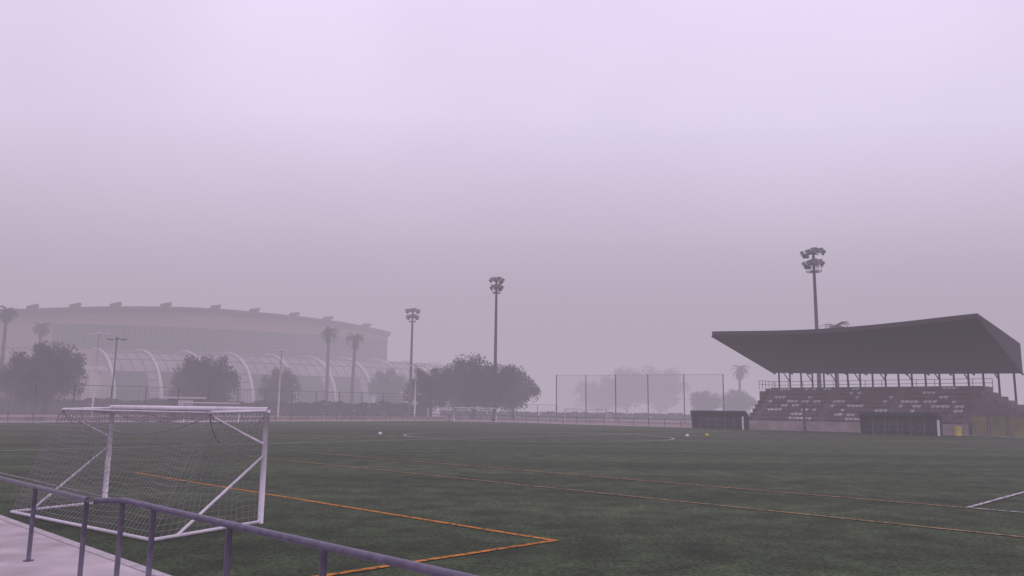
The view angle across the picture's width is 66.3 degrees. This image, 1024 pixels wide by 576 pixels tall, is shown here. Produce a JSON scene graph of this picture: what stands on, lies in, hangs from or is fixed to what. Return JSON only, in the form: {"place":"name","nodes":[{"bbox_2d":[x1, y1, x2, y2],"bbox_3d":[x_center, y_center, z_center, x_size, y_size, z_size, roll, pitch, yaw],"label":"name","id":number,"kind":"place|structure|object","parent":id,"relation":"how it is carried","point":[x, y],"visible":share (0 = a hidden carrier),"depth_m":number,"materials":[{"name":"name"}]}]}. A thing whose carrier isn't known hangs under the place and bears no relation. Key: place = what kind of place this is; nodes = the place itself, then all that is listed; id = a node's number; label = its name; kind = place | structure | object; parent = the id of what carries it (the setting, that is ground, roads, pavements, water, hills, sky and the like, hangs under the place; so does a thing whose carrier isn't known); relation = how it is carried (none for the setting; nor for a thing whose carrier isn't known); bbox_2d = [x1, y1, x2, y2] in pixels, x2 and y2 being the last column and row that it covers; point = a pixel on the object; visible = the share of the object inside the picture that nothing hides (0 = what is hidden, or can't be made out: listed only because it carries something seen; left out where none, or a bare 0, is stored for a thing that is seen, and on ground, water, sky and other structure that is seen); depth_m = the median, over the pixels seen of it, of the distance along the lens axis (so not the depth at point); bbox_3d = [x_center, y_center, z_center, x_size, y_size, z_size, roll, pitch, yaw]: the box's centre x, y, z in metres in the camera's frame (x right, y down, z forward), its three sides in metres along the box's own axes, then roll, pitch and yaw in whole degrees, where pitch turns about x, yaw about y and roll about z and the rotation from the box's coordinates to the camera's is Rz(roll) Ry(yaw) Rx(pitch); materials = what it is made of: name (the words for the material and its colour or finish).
{"place":"outdoors","nodes":[
{"label":"outdoors","id":0,"kind":"place"},
{"bbox_2d":[0,385,81,412],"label":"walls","id":1,"kind":"structure","parent":0,"point":[3,395],"depth_m":169.38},
{"bbox_2d":[0,519,151,575],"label":"pavement","id":2,"kind":"structure","parent":0,"point":[51,557],"depth_m":11.11,"materials":[{"name":"concrete"}]},
{"bbox_2d":[0,476,89,575],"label":"handrail","id":3,"kind":"object","parent":2,"relation":"on","point":[36,488],"visible":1,"depth_m":10.63,"materials":[{"name":"metal"}]},
{"bbox_2d":[93,497,478,575],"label":"handrail","id":4,"kind":"object","parent":2,"relation":"on","point":[323,547],"visible":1,"depth_m":7.63,"materials":[{"name":"metal"}]},
{"bbox_2d":[0,408,1023,437],"bbox_3d":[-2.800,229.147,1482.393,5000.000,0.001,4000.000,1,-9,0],"label":"ground","id":5,"kind":"structure","parent":0,"point":[687,424],"depth_m":154.37,"materials":[{"name":"grey concrete"}]},
{"bbox_2d":[0,356,8,377],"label":"broadleaf tree","id":6,"kind":"object","parent":5,"relation":"on","point":[1,362],"visible":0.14,"depth_m":167.70,"materials":[{"name":"green plant"}]},
{"bbox_2d":[0,305,18,370],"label":"palm tree","id":7,"kind":"object","parent":5,"relation":"on","point":[5,317],"visible":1,"depth_m":178.30,"materials":[{"name":"green plant"}]},
{"bbox_2d":[0,349,43,412],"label":"broadleaf tree","id":8,"kind":"object","parent":5,"relation":"on","point":[4,386],"visible":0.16,"depth_m":157.24,"materials":[{"name":"green plant"}]},
{"bbox_2d":[31,322,52,342],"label":"palm tree","id":9,"kind":"object","parent":5,"relation":"on","point":[41,328],"visible":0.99,"depth_m":184.94,"materials":[{"name":"green plant"}]},
{"bbox_2d":[0,340,88,412],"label":"broadleaf tree","id":10,"kind":"object","parent":5,"relation":"on","point":[61,365],"visible":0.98,"depth_m":151.14,"materials":[{"name":"green plant"}]},
{"bbox_2d":[0,515,170,575],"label":"kerb","id":11,"kind":"structure","parent":5,"relation":"on","point":[131,564],"depth_m":11.92,"materials":[{"name":"concrete"}]},
{"bbox_2d":[88,332,109,416],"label":"street lamp","id":12,"kind":"object","parent":5,"relation":"on","point":[99,333],"visible":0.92,"depth_m":129.34,"materials":[{"name":"metal"}]},
{"bbox_2d":[107,337,126,404],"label":"street lamp","id":13,"kind":"object","parent":5,"relation":"on","point":[116,338],"visible":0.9,"depth_m":137.47,"materials":[{"name":"metal"}]},
{"bbox_2d":[164,397,205,416],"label":"building","id":14,"kind":"structure","parent":5,"relation":"on","point":[172,402],"depth_m":131.06,"materials":[{"name":"white metal"}]},
{"bbox_2d":[167,365,215,396],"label":"broadleaf tree","id":15,"kind":"object","parent":5,"relation":"on","point":[178,383],"visible":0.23,"depth_m":164.74,"materials":[{"name":"green plant"}]},
{"bbox_2d":[0,383,403,416],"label":"chain link fence","id":16,"kind":"object","parent":5,"relation":"on","point":[232,398],"visible":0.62,"depth_m":116.73,"materials":[{"name":"metal"}]},
{"bbox_2d":[172,354,241,406],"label":"broadleaf tree","id":17,"kind":"object","parent":5,"relation":"on","point":[207,373],"visible":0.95,"depth_m":160.87,"materials":[{"name":"green plant"}]},
{"bbox_2d":[0,397,426,416],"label":"hedge","id":18,"kind":"object","parent":5,"relation":"on","point":[296,409],"visible":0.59,"depth_m":165.19,"materials":[{"name":"green plant"}]},
{"bbox_2d":[0,413,449,422],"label":"perimeter railing","id":19,"kind":"object","parent":5,"relation":"on","point":[224,415],"visible":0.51,"depth_m":105.44,"materials":[{"name":"metal"}]},
{"bbox_2d":[0,417,466,421],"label":"wall","id":20,"kind":"structure","parent":5,"relation":"on","point":[24,419],"depth_m":114.12,"materials":[{"name":"concrete"}]},
{"bbox_2d":[0,302,467,414],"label":"stadium","id":21,"kind":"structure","parent":5,"relation":"on","point":[158,344],"depth_m":205.84,"materials":[{"name":"concrete"}]},
{"bbox_2d":[257,367,301,405],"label":"broadleaf tree","id":22,"kind":"object","parent":5,"relation":"on","point":[287,383],"visible":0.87,"depth_m":177.73,"materials":[{"name":"green plant"}]},
{"bbox_2d":[272,349,291,416],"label":"street lamp","id":23,"kind":"object","parent":5,"relation":"on","point":[281,350],"visible":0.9,"depth_m":135.08,"materials":[{"name":"metal"}]},
{"bbox_2d":[320,326,339,413],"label":"palm tree","id":24,"kind":"object","parent":5,"relation":"on","point":[328,332],"visible":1,"depth_m":189.23,"materials":[{"name":"green plant"}]},
{"bbox_2d":[344,333,363,415],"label":"palm tree","id":25,"kind":"object","parent":5,"relation":"on","point":[356,338],"visible":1,"depth_m":189.02,"materials":[{"name":"green plant"}]},
{"bbox_2d":[367,366,408,409],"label":"broadleaf tree","id":26,"kind":"object","parent":5,"relation":"on","point":[385,384],"visible":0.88,"depth_m":196.78,"materials":[{"name":"green plant"}]},
{"bbox_2d":[405,308,419,416],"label":"floodlight mast","id":27,"kind":"object","parent":5,"relation":"on","point":[413,315],"visible":0.95,"depth_m":163.39,"materials":[{"name":"metal"}]},
{"bbox_2d":[407,363,424,416],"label":"street lamp","id":28,"kind":"object","parent":5,"relation":"on","point":[416,365],"visible":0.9,"depth_m":143.87,"materials":[{"name":"metal"}]},
{"bbox_2d":[403,367,456,416],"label":"broadleaf tree","id":29,"kind":"object","parent":5,"relation":"on","point":[429,388],"visible":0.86,"depth_m":164.88,"materials":[{"name":"green plant"}]},
{"bbox_2d":[432,363,470,416],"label":"broadleaf tree","id":30,"kind":"object","parent":5,"relation":"on","point":[455,401],"visible":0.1,"depth_m":172.75,"materials":[{"name":"green plant"}]},
{"bbox_2d":[439,352,499,416],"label":"broadleaf tree","id":31,"kind":"object","parent":5,"relation":"on","point":[461,374],"visible":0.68,"depth_m":164.05,"materials":[{"name":"green plant"}]},
{"bbox_2d":[405,403,555,419],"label":"chain link fence","id":32,"kind":"object","parent":5,"relation":"on","point":[452,411],"visible":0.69,"depth_m":151.73,"materials":[{"name":"metal"}]},
{"bbox_2d":[463,363,522,411],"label":"broadleaf tree","id":33,"kind":"object","parent":5,"relation":"on","point":[505,376],"visible":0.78,"depth_m":161.98,"materials":[{"name":"green plant"}]},
{"bbox_2d":[489,276,504,420],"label":"floodlight mast","id":34,"kind":"object","parent":5,"relation":"on","point":[496,286],"visible":0.95,"depth_m":136.88,"materials":[{"name":"metal"}]},
{"bbox_2d":[0,421,1023,575],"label":"football pitch","id":35,"kind":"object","parent":5,"relation":"on","point":[601,533],"visible":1,"depth_m":20.30,"materials":[{"name":"green plant"}]},
{"bbox_2d":[0,472,110,497],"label":"touchline marking","id":36,"kind":"object","parent":35,"relation":"on","point":[49,483],"depth_m":22.47,"materials":[{"name":"white paint"}]},
{"bbox_2d":[10,405,270,541],"bbox_3d":[-7.672,3.487,15.704,5.566,2.238,2.580,-5,-10,31],"label":"football goal","id":37,"kind":"object","parent":35,"relation":"on","point":[209,411],"visible":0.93,"depth_m":15.40,"materials":[{"name":"white metal"}]},
{"bbox_2d":[178,402,239,421],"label":"football goal","id":38,"kind":"object","parent":35,"relation":"on","point":[204,403],"visible":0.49,"depth_m":100.75,"materials":[{"name":"white metal"}]},
{"bbox_2d":[139,473,558,575],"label":"orange line marking","id":39,"kind":"object","parent":35,"relation":"on","point":[421,560],"visible":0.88,"depth_m":14.02,"materials":[{"name":"paint"}]},
{"bbox_2d":[454,407,496,421],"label":"football goal","id":40,"kind":"object","parent":35,"relation":"on","point":[479,417],"visible":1,"depth_m":126.66,"materials":[{"name":"white metal"}]},
{"bbox_2d":[0,421,994,450],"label":"pitch markings","id":41,"kind":"object","parent":35,"relation":"on","point":[415,439],"visible":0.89,"depth_m":62.65,"materials":[{"name":"white paint"}]},
{"bbox_2d":[36,436,1023,536],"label":"worn orange line marking","id":42,"kind":"object","parent":35,"relation":"on","point":[666,499],"visible":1,"depth_m":21.51,"materials":[{"name":"paint"}]},
{"bbox_2d":[690,410,748,429],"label":"team dugout","id":43,"kind":"object","parent":35,"relation":"on","point":[718,419],"visible":0.97,"depth_m":99.16,"materials":[{"name":"metal"}]},
{"bbox_2d":[699,417,741,421],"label":"back window","id":44,"kind":"structure","parent":43,"relation":"in","point":[700,418],"depth_m":99.66,"materials":[{"name":"plastic"}]},
{"bbox_2d":[858,412,942,435],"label":"team dugout","id":45,"kind":"object","parent":35,"relation":"on","point":[924,424],"visible":0.96,"depth_m":82.86,"materials":[{"name":"metal"}]},
{"bbox_2d":[866,420,936,425],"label":"back window","id":46,"kind":"structure","parent":45,"relation":"in","point":[880,422],"depth_m":83.09,"materials":[{"name":"plastic"}]},
{"bbox_2d":[954,426,961,435],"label":"litter bin","id":47,"kind":"object","parent":35,"relation":"on","point":[957,430],"visible":0.91,"depth_m":80.38,"materials":[{"name":"yellow plastic"}]},
{"bbox_2d":[967,491,1023,512],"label":"penalty box marking","id":48,"kind":"object","parent":35,"relation":"on","point":[995,500],"visible":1,"depth_m":20.43,"materials":[{"name":"white paint"}]},
{"bbox_2d":[499,365,541,418],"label":"broadleaf tree","id":49,"kind":"object","parent":5,"relation":"on","point":[526,392],"visible":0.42,"depth_m":168.79,"materials":[{"name":"green plant"}]},
{"bbox_2d":[449,414,690,426],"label":"perimeter railing","id":50,"kind":"object","parent":5,"relation":"on","point":[563,420],"visible":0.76,"depth_m":114.99,"materials":[{"name":"metal"}]},
{"bbox_2d":[565,408,606,421],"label":"football goal","id":51,"kind":"object","parent":5,"relation":"on","point":[581,416],"visible":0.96,"depth_m":138.61,"materials":[{"name":"white metal"}]},
{"bbox_2d":[569,381,612,412],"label":"broadleaf tree","id":52,"kind":"object","parent":5,"relation":"on","point":[592,388],"visible":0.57,"depth_m":285.22,"materials":[{"name":"green plant"}]},
{"bbox_2d":[440,410,749,419],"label":"hedge","id":53,"kind":"object","parent":5,"relation":"on","point":[599,414],"visible":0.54,"depth_m":182.56,"materials":[{"name":"green plant"}]},
{"bbox_2d":[595,367,651,413],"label":"broadleaf tree","id":54,"kind":"object","parent":5,"relation":"on","point":[624,392],"visible":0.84,"depth_m":271.05,"materials":[{"name":"green plant"}]},
{"bbox_2d":[556,374,724,423],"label":"ball stop fence","id":55,"kind":"object","parent":5,"relation":"on","point":[647,377],"visible":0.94,"depth_m":134.58,"materials":[{"name":"metal"}]},
{"bbox_2d":[640,366,690,413],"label":"broadleaf tree","id":56,"kind":"object","parent":5,"relation":"on","point":[658,382],"visible":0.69,"depth_m":274.17,"materials":[{"name":"green plant"}]},
{"bbox_2d":[689,391,727,409],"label":"broadleaf tree","id":57,"kind":"object","parent":5,"relation":"on","point":[700,398],"visible":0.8,"depth_m":215.46,"materials":[{"name":"green plant"}]},
{"bbox_2d":[720,389,757,412],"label":"broadleaf tree","id":58,"kind":"object","parent":5,"relation":"on","point":[739,400],"visible":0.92,"depth_m":206.13,"materials":[{"name":"green plant"}]},
{"bbox_2d":[731,365,748,408],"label":"palm tree","id":59,"kind":"object","parent":5,"relation":"on","point":[740,373],"visible":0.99,"depth_m":208.49,"materials":[{"name":"green plant"}]},
{"bbox_2d":[800,247,825,386],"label":"floodlight mast","id":60,"kind":"object","parent":5,"relation":"on","point":[813,262],"visible":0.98,"depth_m":115.21,"materials":[{"name":"metal"}]},
{"bbox_2d":[820,321,849,386],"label":"palm tree","id":61,"kind":"object","parent":5,"relation":"on","point":[837,325],"visible":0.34,"depth_m":147.79,"materials":[{"name":"green plant"}]},
{"bbox_2d":[711,313,1023,436],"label":"grandstand","id":62,"kind":"object","parent":5,"relation":"on","point":[973,344],"visible":0.92,"depth_m":93.52,"materials":[{"name":"concrete"}]},
{"bbox_2d":[0,0,1023,410],"label":"sky","id":63,"kind":"structure","parent":0,"point":[642,180],"materials":[{"name":"purple"}]},
{"bbox_2d":[45,420,1013,436],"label":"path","id":64,"kind":"structure","parent":0,"point":[460,420],"depth_m":107.68,"materials":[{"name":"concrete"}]},
{"bbox_2d":[802,403,806,430],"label":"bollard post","id":65,"kind":"object","parent":64,"relation":"on","point":[804,423],"visible":1,"depth_m":94.24,"materials":[{"name":"grey metal"}]},
{"bbox_2d":[971,414,1023,436],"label":"panel fence","id":66,"kind":"object","parent":64,"relation":"on","point":[998,426],"visible":0.89,"depth_m":79.99,"materials":[{"name":"metal"}]}
]}

